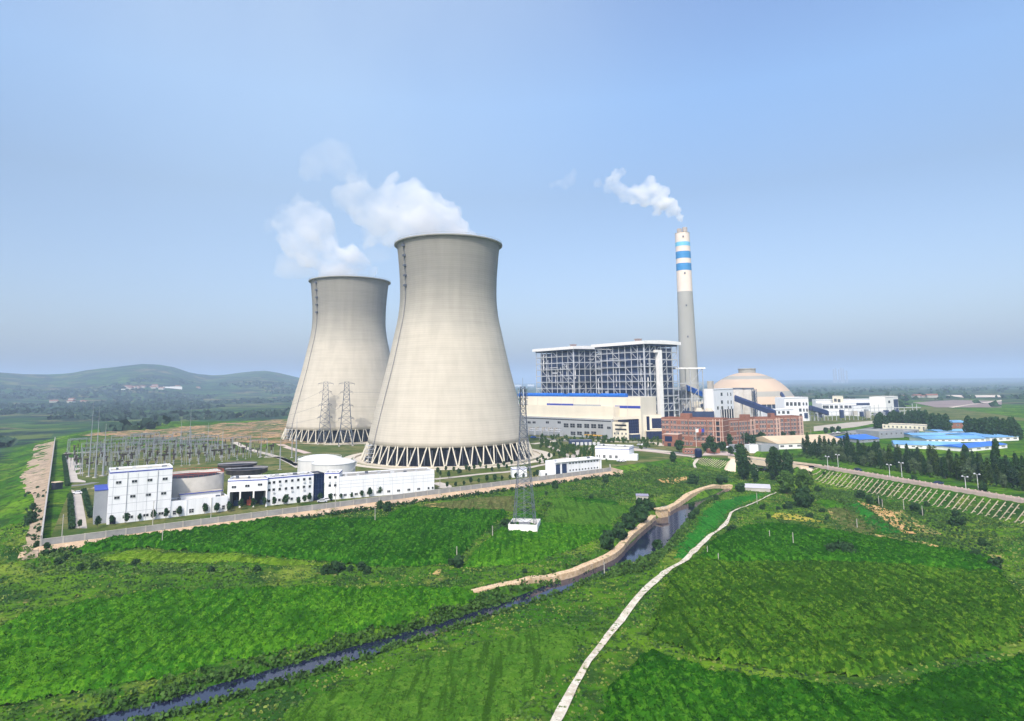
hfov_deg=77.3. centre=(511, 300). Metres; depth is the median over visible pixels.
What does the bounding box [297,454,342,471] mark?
storage tank
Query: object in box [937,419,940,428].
poplar tree
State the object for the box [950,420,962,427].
brick store
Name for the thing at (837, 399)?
gallery tower
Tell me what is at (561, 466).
pump house
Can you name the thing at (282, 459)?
plant road
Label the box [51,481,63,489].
guard hut
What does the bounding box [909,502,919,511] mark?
bush
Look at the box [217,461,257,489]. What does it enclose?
thickener tank
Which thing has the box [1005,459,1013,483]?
poplar tree
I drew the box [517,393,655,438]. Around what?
turbine hall roof tier
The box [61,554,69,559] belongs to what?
bush
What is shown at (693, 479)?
bush
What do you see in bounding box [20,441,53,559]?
earth bank
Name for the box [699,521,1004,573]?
maize field
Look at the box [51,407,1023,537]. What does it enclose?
ground
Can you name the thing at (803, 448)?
poplar tree
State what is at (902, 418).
poplar tree
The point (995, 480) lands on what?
poplar tree
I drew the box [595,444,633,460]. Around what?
white workshop
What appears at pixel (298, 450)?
plant road
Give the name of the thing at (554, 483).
bush
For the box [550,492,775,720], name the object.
white path
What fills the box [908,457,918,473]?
poplar tree
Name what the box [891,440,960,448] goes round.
blue roof shed
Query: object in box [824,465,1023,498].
road parapet
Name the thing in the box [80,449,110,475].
gantry
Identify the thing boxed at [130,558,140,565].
bush
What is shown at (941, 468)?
poplar tree
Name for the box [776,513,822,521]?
dry grass strip
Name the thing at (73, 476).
paved yard
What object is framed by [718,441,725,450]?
young tree
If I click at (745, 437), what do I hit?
young tree
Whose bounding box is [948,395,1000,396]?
distant bare ground
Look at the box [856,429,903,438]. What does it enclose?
factory building
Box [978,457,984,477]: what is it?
poplar tree
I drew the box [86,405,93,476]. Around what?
lightning mast
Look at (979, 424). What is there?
poplar tree
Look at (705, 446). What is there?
young tree
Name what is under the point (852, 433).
factory building
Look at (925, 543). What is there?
weedy dirt patch
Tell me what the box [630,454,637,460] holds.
white store
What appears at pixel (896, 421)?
poplar tree
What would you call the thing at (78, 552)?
bush
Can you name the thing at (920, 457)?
poplar tree
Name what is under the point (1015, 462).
poplar tree
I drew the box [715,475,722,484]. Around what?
bush
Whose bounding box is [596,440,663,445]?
plant road
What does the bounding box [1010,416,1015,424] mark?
poplar tree
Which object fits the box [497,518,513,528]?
bush
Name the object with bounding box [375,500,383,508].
bush
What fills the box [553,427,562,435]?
transformer
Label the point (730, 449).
young tree
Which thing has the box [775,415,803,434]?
brick office building
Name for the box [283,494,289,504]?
young tree
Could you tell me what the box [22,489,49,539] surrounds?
field weeds
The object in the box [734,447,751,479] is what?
broadleaf tree
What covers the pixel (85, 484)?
plant road
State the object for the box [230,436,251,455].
gantry
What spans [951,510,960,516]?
bush
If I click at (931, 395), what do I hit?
village house
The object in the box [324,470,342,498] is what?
white stair block
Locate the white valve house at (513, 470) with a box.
[511,467,526,477]
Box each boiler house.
[532,344,611,393]
[591,339,680,416]
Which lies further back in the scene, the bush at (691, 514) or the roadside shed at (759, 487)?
the roadside shed at (759, 487)
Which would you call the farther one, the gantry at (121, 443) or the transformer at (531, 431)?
the transformer at (531, 431)
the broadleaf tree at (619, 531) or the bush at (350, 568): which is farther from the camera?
the broadleaf tree at (619, 531)
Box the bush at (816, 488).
[814,485,821,491]
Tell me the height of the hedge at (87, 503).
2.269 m
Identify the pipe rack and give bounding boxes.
[804,404,920,420]
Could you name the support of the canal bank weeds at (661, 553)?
on the ground at (30, 430)
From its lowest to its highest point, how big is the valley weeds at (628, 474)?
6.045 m
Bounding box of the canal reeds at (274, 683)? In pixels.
[120,555,642,720]
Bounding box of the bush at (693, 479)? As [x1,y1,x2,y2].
[686,474,698,483]
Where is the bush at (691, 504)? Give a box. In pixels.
[688,502,695,506]
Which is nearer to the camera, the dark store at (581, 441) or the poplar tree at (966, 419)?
the dark store at (581, 441)
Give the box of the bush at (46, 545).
[42,542,50,548]
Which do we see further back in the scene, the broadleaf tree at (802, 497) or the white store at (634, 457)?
the white store at (634, 457)
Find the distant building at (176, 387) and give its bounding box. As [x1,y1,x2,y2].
[165,386,181,388]
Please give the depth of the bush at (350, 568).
197.17 m
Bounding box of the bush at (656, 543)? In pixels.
[651,539,662,548]
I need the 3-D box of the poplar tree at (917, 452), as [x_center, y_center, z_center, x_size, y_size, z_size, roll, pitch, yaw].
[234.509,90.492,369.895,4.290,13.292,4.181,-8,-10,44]
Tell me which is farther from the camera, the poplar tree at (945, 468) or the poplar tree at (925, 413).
the poplar tree at (925, 413)
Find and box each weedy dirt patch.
[828,509,840,523]
[866,534,937,546]
[892,509,940,534]
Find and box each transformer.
[528,427,535,434]
[535,427,541,434]
[542,427,549,435]
[548,427,553,435]
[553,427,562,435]
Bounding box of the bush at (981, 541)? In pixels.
[977,537,987,545]
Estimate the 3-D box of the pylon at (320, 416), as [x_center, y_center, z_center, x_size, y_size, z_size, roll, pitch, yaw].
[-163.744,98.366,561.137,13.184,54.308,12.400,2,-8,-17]
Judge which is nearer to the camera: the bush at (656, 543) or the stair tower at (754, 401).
the bush at (656, 543)
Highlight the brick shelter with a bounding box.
[706,448,719,452]
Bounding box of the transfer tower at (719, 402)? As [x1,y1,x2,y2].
[703,381,734,417]
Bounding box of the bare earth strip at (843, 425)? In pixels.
[814,421,873,430]
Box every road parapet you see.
[814,464,1023,502]
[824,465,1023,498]
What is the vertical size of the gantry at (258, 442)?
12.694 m
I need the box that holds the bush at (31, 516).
[23,511,39,522]
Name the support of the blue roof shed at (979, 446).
on the ground at (30, 430)
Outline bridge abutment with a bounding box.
[724,458,735,471]
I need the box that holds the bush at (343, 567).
[340,563,345,569]
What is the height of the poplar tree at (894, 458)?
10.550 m
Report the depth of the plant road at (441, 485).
324.36 m
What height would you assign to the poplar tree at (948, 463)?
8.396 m
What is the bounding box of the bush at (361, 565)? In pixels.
[355,561,365,570]
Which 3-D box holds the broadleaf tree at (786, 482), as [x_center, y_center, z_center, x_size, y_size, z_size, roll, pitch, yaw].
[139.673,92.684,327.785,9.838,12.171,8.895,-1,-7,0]
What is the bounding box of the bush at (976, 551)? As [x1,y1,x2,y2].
[970,548,983,555]
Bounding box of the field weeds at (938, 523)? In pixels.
[776,488,1003,556]
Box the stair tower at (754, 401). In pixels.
[752,389,757,416]
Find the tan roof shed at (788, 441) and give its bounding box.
[749,434,843,448]
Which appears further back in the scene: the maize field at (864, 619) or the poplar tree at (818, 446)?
the poplar tree at (818, 446)
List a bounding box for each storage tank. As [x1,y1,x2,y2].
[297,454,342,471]
[311,458,356,482]
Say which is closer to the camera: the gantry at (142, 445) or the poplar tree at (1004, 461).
the poplar tree at (1004, 461)
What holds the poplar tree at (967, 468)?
on the ground at (30, 430)
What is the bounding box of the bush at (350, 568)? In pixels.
[347,565,353,571]
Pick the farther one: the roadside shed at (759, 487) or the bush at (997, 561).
the roadside shed at (759, 487)
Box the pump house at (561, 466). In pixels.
[545,456,601,473]
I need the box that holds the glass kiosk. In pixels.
[694,448,701,456]
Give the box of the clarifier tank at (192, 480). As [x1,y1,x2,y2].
[171,467,223,497]
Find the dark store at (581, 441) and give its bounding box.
[569,439,599,444]
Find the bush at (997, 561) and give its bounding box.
[986,556,1002,568]
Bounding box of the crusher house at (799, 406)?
[775,397,809,420]
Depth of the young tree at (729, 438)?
497.15 m
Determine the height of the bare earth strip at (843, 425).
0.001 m
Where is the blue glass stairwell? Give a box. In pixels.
[308,471,323,500]
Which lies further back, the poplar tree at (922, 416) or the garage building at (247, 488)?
the poplar tree at (922, 416)
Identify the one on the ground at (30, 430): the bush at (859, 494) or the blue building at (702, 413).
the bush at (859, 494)
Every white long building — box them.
[815,403,856,415]
[852,406,870,415]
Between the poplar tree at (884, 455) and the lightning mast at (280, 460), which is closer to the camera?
the poplar tree at (884, 455)
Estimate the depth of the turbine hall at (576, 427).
603.66 m
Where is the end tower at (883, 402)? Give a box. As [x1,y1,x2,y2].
[869,396,898,412]
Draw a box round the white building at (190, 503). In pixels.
[170,489,227,516]
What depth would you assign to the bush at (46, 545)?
210.00 m
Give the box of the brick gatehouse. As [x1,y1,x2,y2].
[682,448,695,453]
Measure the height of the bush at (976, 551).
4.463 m
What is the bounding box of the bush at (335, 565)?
[329,560,341,573]
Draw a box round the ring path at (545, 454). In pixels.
[344,449,552,469]
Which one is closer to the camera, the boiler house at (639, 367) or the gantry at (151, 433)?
the gantry at (151, 433)
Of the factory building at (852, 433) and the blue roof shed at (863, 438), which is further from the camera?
the factory building at (852, 433)
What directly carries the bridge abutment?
on the ground at (30, 430)
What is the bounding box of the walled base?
[508,518,540,531]
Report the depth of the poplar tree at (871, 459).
375.64 m
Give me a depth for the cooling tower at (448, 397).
428.35 m
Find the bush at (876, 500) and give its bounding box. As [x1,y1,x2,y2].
[874,498,883,503]
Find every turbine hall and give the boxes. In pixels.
[521,405,619,421]
[523,416,614,438]
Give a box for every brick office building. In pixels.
[661,413,728,446]
[728,414,755,443]
[750,413,780,435]
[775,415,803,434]
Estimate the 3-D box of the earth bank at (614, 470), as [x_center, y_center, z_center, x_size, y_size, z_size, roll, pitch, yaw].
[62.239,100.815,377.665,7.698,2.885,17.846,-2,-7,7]
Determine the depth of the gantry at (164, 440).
457.86 m
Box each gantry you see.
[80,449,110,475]
[81,442,101,456]
[82,446,105,463]
[92,442,115,461]
[103,438,125,449]
[107,444,129,462]
[110,449,135,467]
[116,441,137,459]
[130,441,153,461]
[136,446,161,464]
[137,437,160,457]
[140,432,159,447]
[144,442,169,462]
[152,438,175,455]
[168,442,190,462]
[175,439,195,455]
[180,436,199,453]
[184,442,207,464]
[186,433,204,450]
[191,438,212,457]
[208,444,227,459]
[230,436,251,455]
[248,438,267,457]
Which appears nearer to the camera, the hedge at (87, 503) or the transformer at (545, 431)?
the hedge at (87, 503)
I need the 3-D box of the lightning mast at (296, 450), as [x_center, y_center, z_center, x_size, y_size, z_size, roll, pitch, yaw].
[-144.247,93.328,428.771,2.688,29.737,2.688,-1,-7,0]
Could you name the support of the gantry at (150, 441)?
on the ground at (271, 463)
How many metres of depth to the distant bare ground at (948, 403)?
1255.11 m
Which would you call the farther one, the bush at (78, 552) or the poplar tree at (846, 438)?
the poplar tree at (846, 438)
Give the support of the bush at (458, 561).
on the ground at (30, 430)
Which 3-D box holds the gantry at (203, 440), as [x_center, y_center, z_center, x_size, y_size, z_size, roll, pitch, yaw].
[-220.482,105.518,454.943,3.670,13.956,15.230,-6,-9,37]
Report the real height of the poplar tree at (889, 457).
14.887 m
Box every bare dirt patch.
[659,477,686,483]
[858,501,915,533]
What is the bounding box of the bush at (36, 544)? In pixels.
[33,540,39,547]
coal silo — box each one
[733,388,743,417]
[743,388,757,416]
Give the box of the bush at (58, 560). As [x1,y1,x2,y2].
[53,557,62,564]
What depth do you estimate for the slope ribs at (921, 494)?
303.91 m
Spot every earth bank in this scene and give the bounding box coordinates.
[18,471,613,557]
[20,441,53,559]
[611,467,622,474]
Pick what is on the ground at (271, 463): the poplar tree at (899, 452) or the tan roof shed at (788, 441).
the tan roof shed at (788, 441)
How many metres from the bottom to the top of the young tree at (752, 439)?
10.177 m
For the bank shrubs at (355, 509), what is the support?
on the earth bank at (78, 544)
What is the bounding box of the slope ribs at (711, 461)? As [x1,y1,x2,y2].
[694,458,728,467]
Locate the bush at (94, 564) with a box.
[91,562,99,568]
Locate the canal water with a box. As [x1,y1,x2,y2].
[82,489,731,720]
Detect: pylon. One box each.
[317,382,333,444]
[338,382,354,446]
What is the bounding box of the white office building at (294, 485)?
[264,471,313,505]
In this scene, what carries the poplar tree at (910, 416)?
on the ground at (30, 430)
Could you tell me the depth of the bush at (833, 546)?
209.63 m
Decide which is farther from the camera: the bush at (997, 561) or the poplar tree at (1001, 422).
the poplar tree at (1001, 422)
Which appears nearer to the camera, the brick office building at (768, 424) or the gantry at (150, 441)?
the gantry at (150, 441)
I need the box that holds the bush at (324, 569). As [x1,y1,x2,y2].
[320,564,330,574]
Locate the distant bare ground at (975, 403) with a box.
[951,400,1001,407]
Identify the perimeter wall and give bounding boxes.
[39,437,55,545]
[40,467,610,545]
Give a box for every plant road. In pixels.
[71,482,98,485]
[71,487,93,527]
[233,442,297,467]
[246,432,309,453]
[434,464,544,479]
[434,482,451,487]
[536,437,693,454]
[537,447,590,462]
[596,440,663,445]
[634,448,671,451]
[634,450,694,457]
[703,451,733,455]
[828,427,874,433]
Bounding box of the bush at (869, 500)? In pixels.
[865,495,873,503]
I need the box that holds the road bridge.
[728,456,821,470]
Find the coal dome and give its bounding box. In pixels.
[714,368,794,408]
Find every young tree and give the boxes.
[94,516,101,527]
[109,515,114,523]
[123,513,129,520]
[150,509,156,517]
[164,508,169,516]
[176,506,181,513]
[202,503,208,510]
[214,503,219,512]
[238,498,243,506]
[251,498,256,506]
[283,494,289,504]
[675,440,684,452]
[701,442,708,450]
[705,435,715,444]
[708,442,718,451]
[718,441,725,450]
[726,433,733,445]
[727,446,733,453]
[734,443,743,450]
[741,432,749,443]
[747,434,755,443]
[757,431,764,436]
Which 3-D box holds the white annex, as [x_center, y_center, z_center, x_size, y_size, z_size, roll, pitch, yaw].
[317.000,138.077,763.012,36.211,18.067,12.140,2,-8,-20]
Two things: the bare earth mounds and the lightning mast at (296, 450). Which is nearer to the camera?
the lightning mast at (296, 450)
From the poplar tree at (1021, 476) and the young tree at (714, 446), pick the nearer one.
the poplar tree at (1021, 476)
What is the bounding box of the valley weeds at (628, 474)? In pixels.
[582,465,730,500]
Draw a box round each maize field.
[0,584,485,705]
[74,505,508,566]
[463,511,612,567]
[597,649,1023,720]
[648,555,1023,677]
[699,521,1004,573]
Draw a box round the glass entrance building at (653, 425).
[645,414,661,438]
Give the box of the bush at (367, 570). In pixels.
[363,566,371,574]
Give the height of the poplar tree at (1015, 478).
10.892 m
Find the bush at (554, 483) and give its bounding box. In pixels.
[551,480,558,487]
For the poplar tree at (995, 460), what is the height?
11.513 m
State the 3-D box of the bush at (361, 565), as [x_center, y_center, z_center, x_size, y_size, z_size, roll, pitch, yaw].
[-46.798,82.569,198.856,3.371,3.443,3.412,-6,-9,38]
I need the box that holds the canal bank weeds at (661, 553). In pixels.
[599,491,724,577]
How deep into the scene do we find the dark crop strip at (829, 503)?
296.91 m
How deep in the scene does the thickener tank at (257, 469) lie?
299.52 m
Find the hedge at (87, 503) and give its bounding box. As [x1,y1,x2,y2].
[81,488,92,517]
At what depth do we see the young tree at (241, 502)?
268.10 m
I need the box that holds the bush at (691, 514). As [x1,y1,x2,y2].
[688,511,695,519]
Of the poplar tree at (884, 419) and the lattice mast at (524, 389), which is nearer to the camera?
the lattice mast at (524, 389)
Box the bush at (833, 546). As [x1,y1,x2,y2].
[826,542,840,551]
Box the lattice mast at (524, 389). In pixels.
[513,387,536,524]
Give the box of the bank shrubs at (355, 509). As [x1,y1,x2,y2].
[40,473,620,553]
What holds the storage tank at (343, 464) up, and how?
on the ground at (271, 463)
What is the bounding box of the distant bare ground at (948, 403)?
[913,400,1001,406]
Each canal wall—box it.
[471,515,655,592]
[665,484,732,511]
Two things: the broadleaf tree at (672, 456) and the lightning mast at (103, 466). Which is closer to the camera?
the lightning mast at (103, 466)
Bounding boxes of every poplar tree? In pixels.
[801,438,805,452]
[804,432,809,453]
[808,441,812,454]
[813,439,817,455]
[816,441,820,456]
[821,436,825,451]
[824,444,830,456]
[831,444,841,457]
[831,446,837,459]
[842,431,849,445]
[844,441,848,457]
[847,446,852,461]
[858,444,863,464]
[868,450,874,465]
[872,439,878,453]
[874,413,882,428]
[874,452,878,467]
[876,419,881,428]
[878,449,884,467]
[881,415,888,423]
[882,451,887,463]
[885,444,893,468]
[887,411,894,422]
[891,410,897,422]
[892,452,896,464]
[897,412,906,423]
[897,447,902,457]
[903,448,910,471]
[907,410,913,423]
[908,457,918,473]
[911,412,919,423]
[914,446,919,462]
[916,461,921,471]
[918,451,923,465]
[919,411,926,423]
[921,456,927,474]
[923,409,928,418]
[925,444,931,459]
[926,464,933,474]
[927,413,936,429]
[930,445,938,470]
[934,462,938,475]
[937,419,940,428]
[939,456,944,477]
[940,418,949,430]
[941,413,952,429]
[941,458,948,478]
[945,459,950,471]
[946,451,951,460]
[949,457,954,472]
[952,457,957,478]
[956,458,962,480]
[959,451,965,464]
[960,463,972,481]
[962,415,969,432]
[966,418,975,432]
[966,456,971,468]
[970,456,977,472]
[970,468,976,482]
[975,418,986,433]
[976,418,987,433]
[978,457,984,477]
[979,462,984,480]
[983,417,993,433]
[983,457,991,479]
[987,420,996,434]
[989,466,993,483]
[992,455,998,471]
[993,472,997,486]
[994,416,1000,432]
[994,464,999,479]
[998,418,1008,434]
[998,473,1007,487]
[1001,422,1009,435]
[1001,455,1007,466]
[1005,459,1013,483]
[1008,424,1016,436]
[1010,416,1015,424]
[1010,451,1021,470]
[1012,466,1019,487]
[1014,422,1023,439]
[1018,468,1023,490]
[1019,454,1023,466]
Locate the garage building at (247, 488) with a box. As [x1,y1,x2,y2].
[227,475,269,507]
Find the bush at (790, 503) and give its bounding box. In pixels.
[782,501,792,508]
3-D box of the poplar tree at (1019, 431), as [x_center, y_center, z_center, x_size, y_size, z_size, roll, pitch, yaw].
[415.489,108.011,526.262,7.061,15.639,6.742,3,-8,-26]
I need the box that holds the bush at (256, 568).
[253,565,261,571]
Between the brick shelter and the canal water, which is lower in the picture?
the canal water
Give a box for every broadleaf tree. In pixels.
[599,529,614,549]
[611,521,627,539]
[623,512,637,528]
[629,504,648,522]
[635,497,641,504]
[641,498,653,510]
[669,451,676,461]
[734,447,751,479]
[751,463,758,481]
[765,446,782,479]
[775,470,795,493]
[780,449,793,473]
[792,487,814,507]
[794,468,813,487]
[961,444,969,457]
[989,438,1000,470]
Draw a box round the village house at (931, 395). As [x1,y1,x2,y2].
[925,394,937,397]
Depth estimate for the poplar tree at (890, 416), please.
666.87 m
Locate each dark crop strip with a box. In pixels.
[549,497,622,505]
[818,499,842,507]
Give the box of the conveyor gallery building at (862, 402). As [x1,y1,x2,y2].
[812,399,869,405]
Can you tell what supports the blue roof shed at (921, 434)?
on the ground at (30, 430)
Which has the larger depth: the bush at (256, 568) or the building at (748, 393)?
the building at (748, 393)
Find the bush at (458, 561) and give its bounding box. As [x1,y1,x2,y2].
[452,554,464,567]
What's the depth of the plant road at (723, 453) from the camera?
450.51 m
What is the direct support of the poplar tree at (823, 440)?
on the ground at (30, 430)
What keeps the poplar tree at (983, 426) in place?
on the ground at (30, 430)
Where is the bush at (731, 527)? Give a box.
[726,524,736,530]
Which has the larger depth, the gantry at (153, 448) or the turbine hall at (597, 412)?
the turbine hall at (597, 412)
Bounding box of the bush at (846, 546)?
[840,541,860,552]
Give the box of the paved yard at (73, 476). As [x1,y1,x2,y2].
[68,458,85,481]
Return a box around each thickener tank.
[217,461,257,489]
[225,465,267,476]
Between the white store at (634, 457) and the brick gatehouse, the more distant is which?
the brick gatehouse
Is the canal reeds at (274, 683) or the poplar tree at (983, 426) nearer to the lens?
the canal reeds at (274, 683)
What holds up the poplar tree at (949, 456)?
on the ground at (30, 430)
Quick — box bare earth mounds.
[83,419,350,443]
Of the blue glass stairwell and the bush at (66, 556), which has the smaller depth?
the bush at (66, 556)
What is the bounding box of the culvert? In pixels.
[654,506,668,517]
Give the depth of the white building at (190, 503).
261.46 m
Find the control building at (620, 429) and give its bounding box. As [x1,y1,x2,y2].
[612,422,628,439]
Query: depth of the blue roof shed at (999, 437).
519.68 m
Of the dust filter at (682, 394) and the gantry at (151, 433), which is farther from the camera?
the dust filter at (682, 394)
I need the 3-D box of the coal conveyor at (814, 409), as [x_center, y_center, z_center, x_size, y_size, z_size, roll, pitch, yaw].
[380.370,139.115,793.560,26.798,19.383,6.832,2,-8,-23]
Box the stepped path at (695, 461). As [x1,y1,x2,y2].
[693,457,700,467]
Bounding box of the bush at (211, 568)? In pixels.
[207,566,214,572]
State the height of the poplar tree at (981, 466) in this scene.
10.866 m
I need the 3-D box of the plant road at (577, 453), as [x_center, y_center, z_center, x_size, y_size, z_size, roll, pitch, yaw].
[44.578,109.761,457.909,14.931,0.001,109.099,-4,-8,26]
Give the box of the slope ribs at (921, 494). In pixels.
[810,468,1023,523]
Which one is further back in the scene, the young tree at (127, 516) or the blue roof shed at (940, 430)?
the blue roof shed at (940, 430)
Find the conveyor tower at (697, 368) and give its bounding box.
[673,367,704,414]
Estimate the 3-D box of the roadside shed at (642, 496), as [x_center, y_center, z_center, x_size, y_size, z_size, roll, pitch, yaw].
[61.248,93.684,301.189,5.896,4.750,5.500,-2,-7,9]
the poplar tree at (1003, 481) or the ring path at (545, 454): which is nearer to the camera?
the poplar tree at (1003, 481)
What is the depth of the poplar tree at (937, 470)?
334.64 m
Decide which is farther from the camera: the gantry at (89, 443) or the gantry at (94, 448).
the gantry at (89, 443)
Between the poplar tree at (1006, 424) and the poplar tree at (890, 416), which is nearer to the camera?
the poplar tree at (1006, 424)
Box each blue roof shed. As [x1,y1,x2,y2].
[836,434,878,442]
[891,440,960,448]
[904,432,964,436]
[909,435,985,441]
[925,429,962,432]
[936,441,1006,450]
[945,432,1018,440]
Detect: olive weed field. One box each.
[420,496,515,511]
[827,507,873,533]
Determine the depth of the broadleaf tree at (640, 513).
262.25 m
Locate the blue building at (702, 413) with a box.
[682,411,713,416]
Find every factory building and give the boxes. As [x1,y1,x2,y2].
[845,431,860,434]
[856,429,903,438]
[882,423,927,431]
[888,428,918,436]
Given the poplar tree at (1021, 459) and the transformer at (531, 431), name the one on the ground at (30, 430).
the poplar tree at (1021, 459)
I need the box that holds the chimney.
[675,227,699,401]
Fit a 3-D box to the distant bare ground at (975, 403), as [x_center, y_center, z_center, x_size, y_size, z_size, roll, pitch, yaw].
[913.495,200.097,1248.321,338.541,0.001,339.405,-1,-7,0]
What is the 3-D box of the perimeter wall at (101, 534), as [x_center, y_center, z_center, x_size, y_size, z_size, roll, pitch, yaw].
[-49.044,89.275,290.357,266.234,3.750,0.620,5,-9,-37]
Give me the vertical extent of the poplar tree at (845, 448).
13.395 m
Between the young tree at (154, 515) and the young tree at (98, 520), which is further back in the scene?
the young tree at (154, 515)
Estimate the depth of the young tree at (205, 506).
259.79 m
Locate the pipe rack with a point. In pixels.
(866, 413)
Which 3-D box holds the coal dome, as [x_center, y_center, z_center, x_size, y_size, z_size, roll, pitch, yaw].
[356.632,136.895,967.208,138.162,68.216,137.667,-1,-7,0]
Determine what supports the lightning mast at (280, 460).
on the ground at (271, 463)
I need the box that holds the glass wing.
[613,415,645,439]
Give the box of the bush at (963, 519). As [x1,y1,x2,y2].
[958,516,966,525]
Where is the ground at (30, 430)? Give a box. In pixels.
[0,364,1023,720]
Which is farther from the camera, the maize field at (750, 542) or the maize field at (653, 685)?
the maize field at (750, 542)
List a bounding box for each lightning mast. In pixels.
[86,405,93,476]
[92,410,99,477]
[99,432,106,475]
[278,445,281,469]
[290,428,293,457]
[293,431,297,462]
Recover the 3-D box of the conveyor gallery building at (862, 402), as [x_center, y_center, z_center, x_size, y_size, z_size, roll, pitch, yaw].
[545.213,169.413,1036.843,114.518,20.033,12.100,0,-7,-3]
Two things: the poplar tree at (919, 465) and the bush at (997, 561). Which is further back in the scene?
the poplar tree at (919, 465)
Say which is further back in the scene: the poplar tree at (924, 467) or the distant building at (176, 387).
the distant building at (176, 387)
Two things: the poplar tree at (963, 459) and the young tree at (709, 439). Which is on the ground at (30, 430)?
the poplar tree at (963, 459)
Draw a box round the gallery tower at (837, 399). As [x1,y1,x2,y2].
[832,396,842,402]
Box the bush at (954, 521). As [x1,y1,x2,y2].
[946,517,959,525]
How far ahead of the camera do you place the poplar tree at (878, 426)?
648.25 m
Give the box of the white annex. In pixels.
[762,408,793,415]
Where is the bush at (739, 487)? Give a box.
[735,483,745,491]
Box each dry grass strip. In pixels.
[771,513,808,520]
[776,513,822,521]
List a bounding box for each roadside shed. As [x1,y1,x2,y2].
[636,494,648,499]
[744,444,757,452]
[745,483,770,491]
[757,444,778,451]
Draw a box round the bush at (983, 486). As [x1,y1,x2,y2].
[978,482,987,491]
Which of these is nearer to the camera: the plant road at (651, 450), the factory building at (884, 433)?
the plant road at (651, 450)
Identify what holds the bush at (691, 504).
on the ground at (30, 430)
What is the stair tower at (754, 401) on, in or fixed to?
on the ground at (271, 463)
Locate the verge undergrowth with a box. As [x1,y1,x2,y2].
[790,452,1022,490]
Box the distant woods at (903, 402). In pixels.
[700,384,1023,406]
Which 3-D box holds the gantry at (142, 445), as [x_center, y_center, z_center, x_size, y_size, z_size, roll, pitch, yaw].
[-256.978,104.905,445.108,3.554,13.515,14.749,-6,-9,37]
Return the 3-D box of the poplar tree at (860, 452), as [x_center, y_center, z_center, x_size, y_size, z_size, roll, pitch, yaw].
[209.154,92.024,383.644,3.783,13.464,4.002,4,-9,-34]
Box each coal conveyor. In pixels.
[685,385,702,405]
[734,395,775,416]
[809,405,828,420]
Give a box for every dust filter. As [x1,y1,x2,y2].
[674,387,692,416]
[692,399,703,410]
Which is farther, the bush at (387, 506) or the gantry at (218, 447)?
the gantry at (218, 447)
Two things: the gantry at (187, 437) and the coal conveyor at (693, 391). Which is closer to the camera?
the gantry at (187, 437)
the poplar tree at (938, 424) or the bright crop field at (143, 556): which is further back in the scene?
the poplar tree at (938, 424)
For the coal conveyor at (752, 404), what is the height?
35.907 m
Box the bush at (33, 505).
[29,502,37,509]
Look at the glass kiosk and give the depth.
432.55 m
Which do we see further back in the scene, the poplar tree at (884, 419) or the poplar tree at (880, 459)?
the poplar tree at (884, 419)
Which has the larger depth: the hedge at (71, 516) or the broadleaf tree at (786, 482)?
the broadleaf tree at (786, 482)
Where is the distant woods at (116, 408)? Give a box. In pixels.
[0,376,296,447]
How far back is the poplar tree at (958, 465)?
321.81 m
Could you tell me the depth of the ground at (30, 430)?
208.75 m
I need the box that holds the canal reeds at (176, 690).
[50,552,596,720]
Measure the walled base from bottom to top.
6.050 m
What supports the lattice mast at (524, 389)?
on the walled base
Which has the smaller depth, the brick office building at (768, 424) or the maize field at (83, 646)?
the maize field at (83, 646)
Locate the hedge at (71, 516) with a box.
[67,493,76,529]
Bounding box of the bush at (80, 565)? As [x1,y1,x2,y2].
[76,563,84,570]
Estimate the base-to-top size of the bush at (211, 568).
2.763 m
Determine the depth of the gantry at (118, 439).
476.45 m
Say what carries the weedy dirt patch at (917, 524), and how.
on the ground at (30, 430)
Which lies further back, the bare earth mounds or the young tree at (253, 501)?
the bare earth mounds
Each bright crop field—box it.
[100,549,327,565]
[280,623,586,720]
[546,497,631,524]
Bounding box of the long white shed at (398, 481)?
[339,467,433,498]
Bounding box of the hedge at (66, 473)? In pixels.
[62,454,69,486]
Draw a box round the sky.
[0,0,1023,382]
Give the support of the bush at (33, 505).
on the ground at (30, 430)
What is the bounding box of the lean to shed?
[538,470,553,475]
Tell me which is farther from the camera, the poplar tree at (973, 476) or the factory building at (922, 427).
the factory building at (922, 427)
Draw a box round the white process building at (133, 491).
[93,463,172,524]
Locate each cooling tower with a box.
[281,274,390,443]
[353,231,540,467]
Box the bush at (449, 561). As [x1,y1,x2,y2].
[448,558,452,565]
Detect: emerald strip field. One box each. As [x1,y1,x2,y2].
[673,492,768,558]
[845,502,901,533]
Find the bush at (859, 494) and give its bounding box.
[854,490,865,498]
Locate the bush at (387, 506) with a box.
[382,501,392,511]
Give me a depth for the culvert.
281.39 m
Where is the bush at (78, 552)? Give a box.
[75,549,81,554]
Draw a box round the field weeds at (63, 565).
[22,540,249,574]
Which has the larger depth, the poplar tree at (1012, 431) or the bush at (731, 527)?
the poplar tree at (1012, 431)

